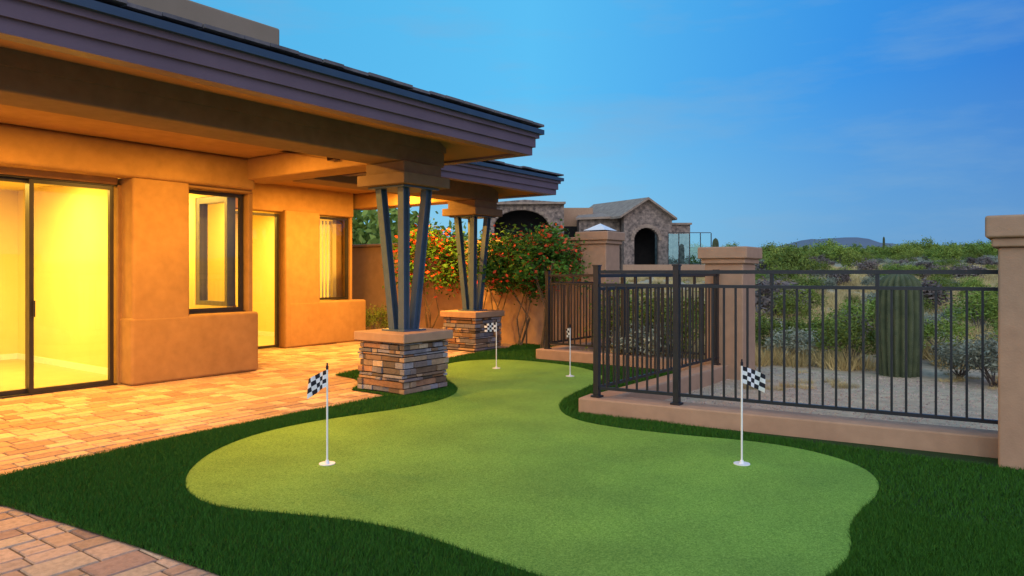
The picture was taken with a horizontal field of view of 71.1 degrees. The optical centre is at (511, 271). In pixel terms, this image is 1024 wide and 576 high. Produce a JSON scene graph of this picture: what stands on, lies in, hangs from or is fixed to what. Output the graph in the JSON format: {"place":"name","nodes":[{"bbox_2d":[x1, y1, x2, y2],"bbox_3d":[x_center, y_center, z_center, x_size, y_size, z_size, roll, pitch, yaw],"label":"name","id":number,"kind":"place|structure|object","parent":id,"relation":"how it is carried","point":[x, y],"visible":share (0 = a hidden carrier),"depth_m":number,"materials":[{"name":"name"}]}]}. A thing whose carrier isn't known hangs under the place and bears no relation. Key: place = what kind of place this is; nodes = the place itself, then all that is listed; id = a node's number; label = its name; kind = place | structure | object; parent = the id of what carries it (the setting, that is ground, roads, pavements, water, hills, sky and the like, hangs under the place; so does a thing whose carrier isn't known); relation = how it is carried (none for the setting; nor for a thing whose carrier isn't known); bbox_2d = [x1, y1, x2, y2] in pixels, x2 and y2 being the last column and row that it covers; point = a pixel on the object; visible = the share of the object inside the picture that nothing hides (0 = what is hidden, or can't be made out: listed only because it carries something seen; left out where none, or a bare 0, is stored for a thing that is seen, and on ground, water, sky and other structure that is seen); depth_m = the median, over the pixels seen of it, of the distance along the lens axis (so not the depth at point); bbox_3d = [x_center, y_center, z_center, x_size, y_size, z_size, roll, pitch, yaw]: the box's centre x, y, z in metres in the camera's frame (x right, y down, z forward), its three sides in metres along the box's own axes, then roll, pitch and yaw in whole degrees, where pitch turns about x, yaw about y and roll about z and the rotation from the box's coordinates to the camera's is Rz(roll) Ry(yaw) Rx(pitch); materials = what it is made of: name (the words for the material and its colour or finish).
{"place":"outdoors","nodes":[
{"label":"outdoors","id":0,"kind":"place"},
{"bbox_2d":[0,190,17,353],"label":"living room back","id":1,"kind":"object","parent":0,"point":[8,271],"visible":1,"depth_m":12.27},
{"bbox_2d":[0,359,107,390],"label":"living room floor","id":2,"kind":"structure","parent":0,"point":[12,374],"depth_m":10.36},
{"bbox_2d":[0,181,50,190],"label":"living room ceiling","id":3,"kind":"structure","parent":2,"relation":"on","point":[12,186],"depth_m":11.60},
{"bbox_2d":[18,178,120,367],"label":"interior wall","id":4,"kind":"structure","parent":3,"relation":"attached to","point":[71,271],"depth_m":11.22,"materials":[{"name":"paint"}]},
{"bbox_2d":[17,353,107,374],"bbox_3d":[-6.881,1.448,11.160,4.070,0.096,0.018,0,0,36],"label":"living room baseboard","id":5,"kind":"object","parent":4,"relation":"attached to","point":[78,366],"visible":0.64,"depth_m":11.17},
{"bbox_2d":[195,305,232,308],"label":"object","id":6,"kind":"object","parent":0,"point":[205,306],"visible":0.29,"depth_m":11.13,"materials":[{"name":"paint"}]},
{"bbox_2d":[196,196,234,305],"bbox_3d":[-4.612,-0.325,11.148,0.855,1.680,0.140,0,0,36],"label":"corner window inner frame","id":7,"kind":"object","parent":6,"relation":"on","point":[229,251],"visible":0.82,"depth_m":10.94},
{"bbox_2d":[204,202,223,300],"bbox_3d":[-4.602,-0.310,11.141,0.690,1.520,0.001,0,0,36],"label":"glass corner","id":8,"kind":"object","parent":7,"relation":"attached to","point":[213,251],"visible":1,"depth_m":11.16,"materials":[{"name":"glass"}]},
{"bbox_2d":[0,341,515,575],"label":"paver patio","id":9,"kind":"structure","parent":0,"point":[37,429],"depth_m":7.30,"materials":[{"name":"brick"}]},
{"bbox_2d":[114,185,120,384],"bbox_3d":[-5.299,0.170,9.656,0.240,2.660,0.120,0,0,36],"label":"door jamb","id":10,"kind":"object","parent":9,"relation":"on","point":[117,253],"depth_m":9.56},
{"bbox_2d":[0,166,117,184],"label":"door header","id":11,"kind":"object","parent":10,"relation":"on","point":[53,175],"depth_m":8.94},
{"bbox_2d":[0,174,347,398],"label":"door and window frames","id":12,"kind":"structure","parent":9,"relation":"on","point":[29,389],"depth_m":9.45,"materials":[{"name":"metal"}]},
{"bbox_2d":[120,311,257,385],"bbox_3d":[-4.654,1.050,10.317,0.600,0.900,1.910,0,0,36],"label":"bay lower ledge","id":13,"kind":"object","parent":9,"relation":"on","point":[160,350],"visible":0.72,"depth_m":9.99,"materials":[{"name":"paint"}]},
{"bbox_2d":[0,123,254,189],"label":"wall frieze","id":14,"kind":"object","parent":13,"relation":"attached to","point":[36,149],"depth_m":9.15,"materials":[{"name":"paint"}]},
{"bbox_2d":[116,178,188,319],"bbox_3d":[-4.955,-0.280,9.868,0.545,1.960,0.790,0,0,36],"label":"bay","id":15,"kind":"object","parent":13,"relation":"attached to","point":[154,249],"visible":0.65,"depth_m":9.62,"materials":[{"name":"paint"}]},
{"bbox_2d":[242,193,252,310],"bbox_3d":[-4.051,-0.300,10.979,0.170,1.840,0.070,0,0,36],"label":"bay corner post","id":16,"kind":"object","parent":13,"relation":"on","point":[247,252],"visible":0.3,"depth_m":10.94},
{"bbox_2d":[189,184,251,193],"bbox_3d":[-4.449,-1.595,10.614,0.480,0.810,1.070,0,0,36],"label":"bay header","id":17,"kind":"object","parent":16,"relation":"on","point":[215,189],"visible":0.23,"depth_m":10.48},
{"bbox_2d":[247,152,369,183],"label":"cross beam","id":18,"kind":"structure","parent":13,"relation":"attached to","point":[283,167],"depth_m":10.11,"materials":[{"name":"paint"}]},
{"bbox_2d":[189,194,195,308],"bbox_3d":[-5.730,0.050,11.929,1.860,2.900,0.100,0,0,36],"label":"window reveal","id":19,"kind":"object","parent":9,"relation":"on","point":[192,251],"visible":0.07,"depth_m":11.39,"materials":[{"name":"paint"}]},
{"bbox_2d":[274,210,319,347],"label":"exterior wall","id":20,"kind":"structure","parent":9,"relation":"on","point":[299,256],"depth_m":14.24,"materials":[{"name":"paint"}]},
{"bbox_2d":[290,299,365,347],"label":"low wall","id":21,"kind":"structure","parent":9,"relation":"on","point":[322,322],"depth_m":14.83,"materials":[{"name":"paint"}]},
{"bbox_2d":[343,218,351,299],"bbox_3d":[-3.588,-0.285,15.628,0.246,1.810,0.060,0,0,36],"label":"corner post","id":22,"kind":"object","parent":21,"relation":"on","point":[349,258],"visible":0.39,"depth_m":15.56,"materials":[{"name":"paint"}]},
{"bbox_2d":[366,304,388,328],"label":"garden shrub","id":23,"kind":"object","parent":9,"relation":"on","point":[374,319],"visible":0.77,"depth_m":16.48,"materials":[{"name":"green plant"}]},
{"bbox_2d":[381,217,467,327],"bbox_3d":[-1.804,0.136,15.573,2.047,2.738,2.197,0,0,-18],"label":"orange flowering shrub","id":24,"kind":"object","parent":9,"relation":"on","point":[449,269],"visible":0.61,"depth_m":15.33,"materials":[{"name":"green plant"}]},
{"bbox_2d":[448,222,532,316],"bbox_3d":[-0.290,0.213,14.691,1.969,2.573,2.133,0,0,12],"label":"orange flowering shrub","id":25,"kind":"object","parent":9,"relation":"on","point":[491,268],"visible":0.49,"depth_m":14.24,"materials":[{"name":"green plant"}]},
{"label":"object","id":26,"kind":"object","parent":9,"relation":"on","visible":0},
{"bbox_2d":[235,183,352,217],"bbox_3d":[-4.736,-1.590,14.014,0.300,0.820,4.020,0,0,36],"label":"header","id":27,"kind":"object","parent":26,"relation":"on","point":[274,198],"visible":0.31,"depth_m":14.42,"materials":[{"name":"paint"}]},
{"bbox_2d":[253,212,335,331],"bbox_3d":[-5.148,0.050,16.473,3.230,2.900,0.100,0,0,36],"label":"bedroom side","id":28,"kind":"object","parent":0,"point":[263,267],"visible":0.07,"depth_m":16.85,"materials":[{"name":"paint"}]},
{"bbox_2d":[321,221,329,297],"bbox_3d":[-4.065,-0.250,15.370,0.020,1.700,0.760,0,0,36],"label":"window blind","id":29,"kind":"object","parent":28,"relation":"attached to","point":[325,259],"depth_m":15.42,"materials":[{"name":"fabric"}]},
{"bbox_2d":[0,343,1023,575],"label":"artificial turf","id":30,"kind":"structure","parent":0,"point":[926,513],"depth_m":4.39,"materials":[{"name":"plastic"}]},
{"bbox_2d":[357,339,448,394],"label":"stone column","id":31,"kind":"structure","parent":30,"relation":"on","point":[403,369],"depth_m":8.93,"materials":[{"name":"stone"}]},
{"bbox_2d":[354,328,452,343],"bbox_3d":[-1.390,0.807,9.223,0.900,0.115,0.900,0,0,36],"label":"cap","id":32,"kind":"object","parent":31,"relation":"on","point":[380,335],"visible":0.93,"depth_m":8.91,"materials":[{"name":"beige paint"}]},
{"bbox_2d":[368,184,438,331],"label":"steel posts","id":33,"kind":"object","parent":32,"relation":"on","point":[403,312],"visible":1,"depth_m":9.16,"materials":[{"name":"metal"}]},
{"bbox_2d":[357,171,449,189],"bbox_3d":[-1.390,-1.150,9.223,0.840,0.140,0.840,0,0,36],"label":"capital","id":34,"kind":"object","parent":33,"relation":"on","point":[402,177],"visible":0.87,"depth_m":8.92,"materials":[{"name":"paint"}]},
{"bbox_2d":[366,160,440,176],"bbox_3d":[-1.390,-1.294,9.223,0.680,0.148,0.680,0,0,36],"label":"capital","id":35,"kind":"object","parent":34,"relation":"on","point":[403,165],"visible":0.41,"depth_m":8.97,"materials":[{"name":"paint"}]},
{"bbox_2d":[0,65,443,167],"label":"front beam","id":36,"kind":"structure","parent":35,"relation":"on","point":[22,88],"depth_m":6.66,"materials":[{"name":"paint"}]},
{"bbox_2d":[0,104,291,158],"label":"patio ceiling","id":37,"kind":"structure","parent":36,"relation":"on","point":[23,117],"depth_m":8.80,"materials":[{"name":"paint"}]},
{"bbox_2d":[95,0,537,127],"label":"front roof deck","id":38,"kind":"structure","parent":37,"relation":"on","point":[296,58],"depth_m":6.07,"materials":[{"name":"tile"}]},
{"bbox_2d":[127,0,278,44],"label":"roof parapet","id":39,"kind":"structure","parent":38,"relation":"on","point":[197,12],"depth_m":8.85,"materials":[{"name":"paint"}]},
{"bbox_2d":[99,0,543,127],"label":"front edge tiles","id":40,"kind":"object","parent":38,"relation":"on","point":[241,38],"visible":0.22,"depth_m":6.16,"materials":[{"name":"stone"}]},
{"bbox_2d":[0,47,445,153],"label":"front beam lip","id":41,"kind":"object","parent":36,"relation":"attached to","point":[49,66],"visible":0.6,"depth_m":6.60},
{"bbox_2d":[0,39,509,160],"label":"front soffit","id":42,"kind":"structure","parent":36,"relation":"attached to","point":[455,150],"depth_m":6.72,"materials":[{"name":"paint"}]},
{"bbox_2d":[0,0,543,176],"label":"front fascia","id":43,"kind":"structure","parent":42,"relation":"attached to","point":[99,31],"depth_m":5.70,"materials":[{"name":"paint"}]},
{"bbox_2d":[442,317,501,351],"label":"stone column","id":44,"kind":"structure","parent":30,"relation":"on","point":[470,334],"depth_m":13.63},
{"bbox_2d":[440,310,504,317],"bbox_3d":[-0.768,0.807,13.948,0.900,0.115,0.900,0,0,36],"label":"cap","id":45,"kind":"object","parent":44,"relation":"on","point":[472,314],"visible":0.91,"depth_m":13.61,"materials":[{"name":"beige paint"}]},
{"bbox_2d":[449,215,495,310],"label":"steel posts","id":46,"kind":"object","parent":45,"relation":"on","point":[472,292],"visible":1,"depth_m":13.89,"materials":[{"name":"metal"}]},
{"bbox_2d":[442,207,501,216],"bbox_3d":[-0.768,-1.150,13.948,0.840,0.140,0.840,0,0,36],"label":"capital","id":47,"kind":"object","parent":46,"relation":"on","point":[481,211],"visible":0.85,"depth_m":13.65,"materials":[{"name":"paint"}]},
{"bbox_2d":[448,199,496,208],"bbox_3d":[-0.768,-1.294,13.948,0.680,0.148,0.680,0,0,36],"label":"capital","id":48,"kind":"object","parent":47,"relation":"on","point":[472,203],"visible":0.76,"depth_m":13.70,"materials":[{"name":"paint"}]},
{"bbox_2d":[293,175,497,202],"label":"beam","id":49,"kind":"structure","parent":48,"relation":"on","point":[458,190],"depth_m":13.08,"materials":[{"name":"paint"}]},
{"bbox_2d":[286,152,537,196],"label":"soffit","id":50,"kind":"structure","parent":49,"relation":"on","point":[503,192],"depth_m":14.03,"materials":[{"name":"paint"}]},
{"bbox_2d":[268,181,373,194],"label":"patio ceiling","id":51,"kind":"structure","parent":50,"relation":"on","point":[319,187],"depth_m":14.45,"materials":[{"name":"paint"}]},
{"bbox_2d":[353,192,447,209],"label":"cross beam","id":52,"kind":"structure","parent":50,"relation":"attached to","point":[366,201],"depth_m":15.29,"materials":[{"name":"paint"}]},
{"bbox_2d":[327,157,563,209],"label":"fascia","id":53,"kind":"structure","parent":50,"relation":"attached to","point":[487,174],"depth_m":12.34,"materials":[{"name":"paint"}]},
{"bbox_2d":[490,233,561,344],"bbox_3d":[0.218,0.341,14.383,1.816,2.318,1.816,0,0,36],"label":"orange flowering shrub","id":54,"kind":"object","parent":30,"relation":"on","point":[502,288],"visible":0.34,"depth_m":14.20,"materials":[{"name":"green plant"}]},
{"bbox_2d":[186,360,878,575],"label":"putting green","id":55,"kind":"object","parent":30,"relation":"on","point":[509,461],"visible":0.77,"depth_m":5.01,"materials":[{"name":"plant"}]},
{"bbox_2d":[307,363,334,465],"bbox_3d":[-1.475,1.094,5.537,0.215,0.780,0.124,0,0,-11],"label":"golf flag","id":56,"kind":"object","parent":55,"relation":"on","point":[317,383],"visible":1,"depth_m":5.54,"materials":[{"name":"white paint"}]},
{"bbox_2d":[733,359,764,465],"bbox_3d":[1.827,1.079,5.547,0.226,0.810,0.124,0,0,-7],"label":"golf flag","id":57,"kind":"object","parent":55,"relation":"on","point":[753,378],"visible":1,"depth_m":5.53,"materials":[{"name":"white paint"}]},
{"bbox_2d":[495,218,590,347],"bbox_3d":[0.587,0.218,14.082,2.231,2.574,1.996,0,0,-21],"label":"orange flowering shrub","id":58,"kind":"object","parent":30,"relation":"on","point":[551,237],"visible":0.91,"depth_m":13.69,"materials":[{"name":"green plant"}]},
{"bbox_2d":[190,0,1023,246],"label":"sky","id":59,"kind":"structure","parent":0,"point":[752,123],"materials":[{"name":"blue"}]},
{"bbox_2d":[583,262,997,370],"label":"dry desert grass","id":60,"kind":"structure","parent":0,"point":[829,362],"depth_m":14.58,"materials":[{"name":"plant"}]},
{"bbox_2d":[628,237,997,430],"bbox_3d":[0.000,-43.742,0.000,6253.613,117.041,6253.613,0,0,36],"label":"desert ground","id":61,"kind":"structure","parent":0,"point":[928,371],"depth_m":9.10,"materials":[{"name":"gravel"}]},
{"bbox_2d":[235,214,237,306],"bbox_3d":[-7.540,0.050,16.024,0.100,2.900,3.450,0,0,36],"label":"bedroom back","id":62,"kind":"object","parent":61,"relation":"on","point":[236,259],"depth_m":17.21,"materials":[{"name":"paint"}]},
{"bbox_2d":[336,217,342,299],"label":"house end","id":63,"kind":"structure","parent":61,"relation":"on","point":[339,258],"depth_m":15.62,"materials":[{"name":"paint"}]},
{"bbox_2d":[352,208,428,244],"bbox_3d":[-4.531,-0.423,20.911,4.051,3.946,4.469,0,0,-18],"label":"backyard tree","id":64,"kind":"object","parent":61,"relation":"on","point":[368,235],"visible":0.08,"depth_m":21.19,"materials":[{"name":"green plant"}]},
{"bbox_2d":[352,241,580,345],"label":"property wall","id":65,"kind":"structure","parent":61,"relation":"on","point":[367,277],"depth_m":15.99,"materials":[{"name":"beige paint"}]},
{"bbox_2d":[494,210,547,239],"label":"arch wing recess","id":66,"kind":"object","parent":61,"relation":"on","point":[523,217],"depth_m":63.50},
{"bbox_2d":[489,200,563,238],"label":"arch wing","id":67,"kind":"structure","parent":61,"relation":"on","point":[554,212],"depth_m":60.50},
{"bbox_2d":[564,208,592,225],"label":"stucco block","id":68,"kind":"structure","parent":61,"relation":"on","point":[571,215],"depth_m":64.00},
{"bbox_2d":[577,219,619,269],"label":"side wall","id":69,"kind":"structure","parent":61,"relation":"on","point":[585,224],"depth_m":61.80,"materials":[{"name":"brown stone"}]},
{"bbox_2d":[589,197,648,219],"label":"gable roof","id":70,"kind":"structure","parent":69,"relation":"on","point":[616,209],"depth_m":61.94,"materials":[{"name":"tile"}]},
{"bbox_2d":[581,244,618,351],"bbox_3d":[1.729,0.530,14.041,0.560,2.140,0.560,0,0,36],"label":"shaft","id":71,"kind":"object","parent":61,"relation":"on","point":[606,256],"visible":0.48,"depth_m":13.86,"materials":[{"name":"beige paint"}]},
{"bbox_2d":[578,240,621,244],"bbox_3d":[1.729,-0.575,14.041,0.640,0.070,0.640,0,0,36],"label":"cap","id":72,"kind":"object","parent":71,"relation":"on","point":[602,242],"visible":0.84,"depth_m":13.78,"materials":[{"name":"beige paint"}]},
{"bbox_2d":[575,231,624,240],"bbox_3d":[1.729,-0.695,14.041,0.720,0.170,0.720,0,0,36],"label":"cap","id":73,"kind":"object","parent":72,"relation":"on","point":[603,235],"visible":0.88,"depth_m":13.76,"materials":[{"name":"beige paint"}]},
{"bbox_2d":[578,279,687,353],"bbox_3d":[2.122,0.781,12.567,1.892,1.497,1.734,0,0,-36],"label":"desert shrub","id":74,"kind":"object","parent":61,"relation":"on","point":[644,303],"visible":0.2,"depth_m":12.39,"materials":[{"name":"green plant"}]},
{"bbox_2d":[610,319,672,356],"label":"desert shrub","id":75,"kind":"object","parent":61,"relation":"on","point":[630,342],"visible":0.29,"depth_m":11.40,"materials":[{"name":"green plant"}]},
{"bbox_2d":[634,228,654,264],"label":"archway","id":76,"kind":"object","parent":61,"relation":"on","point":[644,246],"depth_m":63.00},
{"bbox_2d":[618,201,671,269],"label":"gable wing","id":77,"kind":"structure","parent":61,"relation":"on","point":[646,212],"depth_m":60.00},
{"bbox_2d":[622,265,704,269],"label":"terrace wall","id":78,"kind":"structure","parent":61,"relation":"on","point":[661,267],"depth_m":57.00,"materials":[{"name":"beige paint"}]},
{"bbox_2d":[630,281,704,357],"bbox_3d":[2.773,0.835,11.940,1.851,1.390,1.791,0,0,-27],"label":"desert shrub","id":79,"kind":"object","parent":61,"relation":"on","point":[644,315],"visible":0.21,"depth_m":11.71,"materials":[{"name":"green plant"}]},
{"bbox_2d":[672,225,689,264],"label":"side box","id":80,"kind":"object","parent":61,"relation":"on","point":[683,248],"visible":0.21,"depth_m":61.00,"materials":[{"name":"clear glass"}]},
{"bbox_2d":[705,264,754,379],"bbox_3d":[3.194,0.740,10.489,0.560,1.720,0.560,0,0,36],"label":"shaft","id":81,"kind":"object","parent":61,"relation":"on","point":[736,279],"visible":0.46,"depth_m":10.23,"materials":[{"name":"beige paint"}]},
{"bbox_2d":[701,258,758,263],"bbox_3d":[3.194,-0.155,10.489,0.640,0.070,0.640,0,0,36],"label":"cap","id":82,"kind":"object","parent":81,"relation":"on","point":[730,261],"visible":0.98,"depth_m":10.24,"materials":[{"name":"beige paint"}]},
{"bbox_2d":[698,246,761,258],"bbox_3d":[3.194,-0.275,10.489,0.720,0.170,0.720,0,0,36],"label":"cap","id":83,"kind":"object","parent":82,"relation":"on","point":[740,252],"visible":0.94,"depth_m":10.20,"materials":[{"name":"beige paint"}]},
{"bbox_2d":[536,341,997,457],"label":"concrete curb","id":84,"kind":"structure","parent":61,"relation":"on","point":[937,438],"depth_m":6.71,"materials":[{"name":"beige paint"}]},
{"bbox_2d":[550,274,592,342],"bbox_3d":[1.109,0.643,13.094,0.040,1.202,1.680,0,0,36],"label":"iron fence","id":85,"kind":"object","parent":84,"relation":"on","point":[577,338],"visible":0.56,"depth_m":12.95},
{"bbox_2d":[544,271,704,354],"bbox_3d":[1.767,0.666,11.546,2.950,1.363,0.100,0,0,36],"label":"iron fence","id":86,"kind":"object","parent":84,"relation":"on","point":[548,275],"visible":0.41,"depth_m":12.00,"materials":[{"name":"metal"}]},
{"bbox_2d":[601,274,720,386],"bbox_3d":[1.955,0.656,8.967,0.101,1.382,3.381,0,0,37],"label":"iron fence","id":87,"kind":"object","parent":84,"relation":"on","point":[716,320],"visible":0.71,"depth_m":8.79,"materials":[{"name":"metal"}]},
{"bbox_2d":[591,264,997,423],"bbox_3d":[2.411,0.635,6.733,3.588,1.420,0.111,0,0,30],"label":"iron fence","id":88,"kind":"object","parent":84,"relation":"on","point":[676,286],"visible":0.98,"depth_m":6.71,"materials":[{"name":"metal"}]},
{"bbox_2d":[755,276,815,317],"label":"desert shrub","id":89,"kind":"object","parent":61,"relation":"on","point":[765,301],"visible":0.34,"depth_m":18.75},
{"bbox_2d":[770,242,817,279],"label":"palo verde tree","id":90,"kind":"object","parent":61,"relation":"on","point":[794,258],"visible":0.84,"depth_m":41.66,"materials":[{"name":"green plant"}]},
{"bbox_2d":[763,322,828,359],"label":"desert shrub","id":91,"kind":"object","parent":61,"relation":"on","point":[777,339],"visible":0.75,"depth_m":12.05,"materials":[{"name":"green plant"}]},
{"bbox_2d":[630,274,997,354],"bbox_3d":[12.395,0.755,22.466,14.331,1.609,29.393,0,0,36],"label":"desert scrub","id":92,"kind":"object","parent":61,"relation":"on","point":[790,306],"visible":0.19,"depth_m":16.83,"materials":[{"name":"green plant"}]},
{"bbox_2d":[790,304,859,352],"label":"desert shrub","id":93,"kind":"object","parent":61,"relation":"on","point":[839,317],"visible":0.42,"depth_m":12.61,"materials":[{"name":"green plant"}]},
{"bbox_2d":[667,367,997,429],"bbox_3d":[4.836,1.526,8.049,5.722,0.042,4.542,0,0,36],"label":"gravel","id":94,"kind":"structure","parent":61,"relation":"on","point":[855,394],"depth_m":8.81,"materials":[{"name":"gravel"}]},
{"bbox_2d":[811,307,875,362],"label":"desert shrub","id":95,"kind":"object","parent":61,"relation":"on","point":[870,338],"visible":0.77,"depth_m":11.27,"materials":[{"name":"green plant"}]},
{"bbox_2d":[690,250,997,291],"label":"desert scrub","id":96,"kind":"object","parent":61,"relation":"on","point":[903,263],"visible":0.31,"depth_m":43.14,"materials":[{"name":"green plant"}]},
{"bbox_2d":[690,235,997,264],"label":"desert treeline","id":97,"kind":"object","parent":61,"relation":"on","point":[829,250],"visible":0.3,"depth_m":98.66,"materials":[{"name":"green plant"}]},
{"bbox_2d":[829,295,875,327],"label":"desert shrub","id":98,"kind":"object","parent":61,"relation":"on","point":[871,306],"visible":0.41,"depth_m":14.46,"materials":[{"name":"green plant"}]},
{"bbox_2d":[874,274,924,377],"bbox_3d":[5.726,0.771,10.601,0.689,1.583,0.698,0,0,36],"label":"saguaro cactus","id":99,"kind":"object","parent":61,"relation":"on","point":[913,333],"visible":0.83,"depth_m":10.37,"materials":[{"name":"green plant"}]},
{"bbox_2d":[920,278,949,309],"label":"desert shrub","id":100,"kind":"object","parent":61,"relation":"on","point":[930,294],"visible":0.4,"depth_m":20.52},
{"bbox_2d":[929,239,962,265],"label":"palo verde tree","id":101,"kind":"object","parent":61,"relation":"on","point":[951,253],"visible":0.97,"depth_m":69.71,"materials":[{"name":"green plant"}]},
{"bbox_2d":[923,310,980,348],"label":"desert shrub","id":102,"kind":"object","parent":61,"relation":"on","point":[929,331],"visible":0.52,"depth_m":11.50,"materials":[{"name":"green plant"}]},
{"bbox_2d":[924,332,993,378],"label":"desert shrub","id":103,"kind":"object","parent":61,"relation":"on","point":[942,350],"visible":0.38,"depth_m":10.11,"materials":[{"name":"green plant"}]},
{"bbox_2d":[940,283,997,332],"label":"desert shrub","id":104,"kind":"object","parent":61,"relation":"on","point":[993,307],"visible":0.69,"depth_m":14.96,"materials":[{"name":"green plant"}]},
{"bbox_2d":[945,330,997,387],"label":"desert shrub","id":105,"kind":"object","parent":61,"relation":"on","point":[974,355],"visible":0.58,"depth_m":9.45,"materials":[{"name":"grey plant"}]},
{"bbox_2d":[998,247,1023,469],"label":"shaft","id":106,"kind":"object","parent":61,"relation":"on","point":[1011,357],"visible":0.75,"depth_m":5.43,"materials":[{"name":"beige paint"}]},
{"bbox_2d":[991,237,1023,248],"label":"cap","id":107,"kind":"object","parent":106,"relation":"on","point":[997,243],"visible":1,"depth_m":5.42,"materials":[{"name":"beige paint"}]},
{"bbox_2d":[985,214,1023,239],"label":"cap","id":108,"kind":"object","parent":107,"relation":"on","point":[1004,226],"visible":0.86,"depth_m":5.40,"materials":[{"name":"beige paint"}]},
{"bbox_2d":[738,368,997,390],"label":"dry desert grass","id":109,"kind":"structure","parent":0,"point":[844,387],"depth_m":9.70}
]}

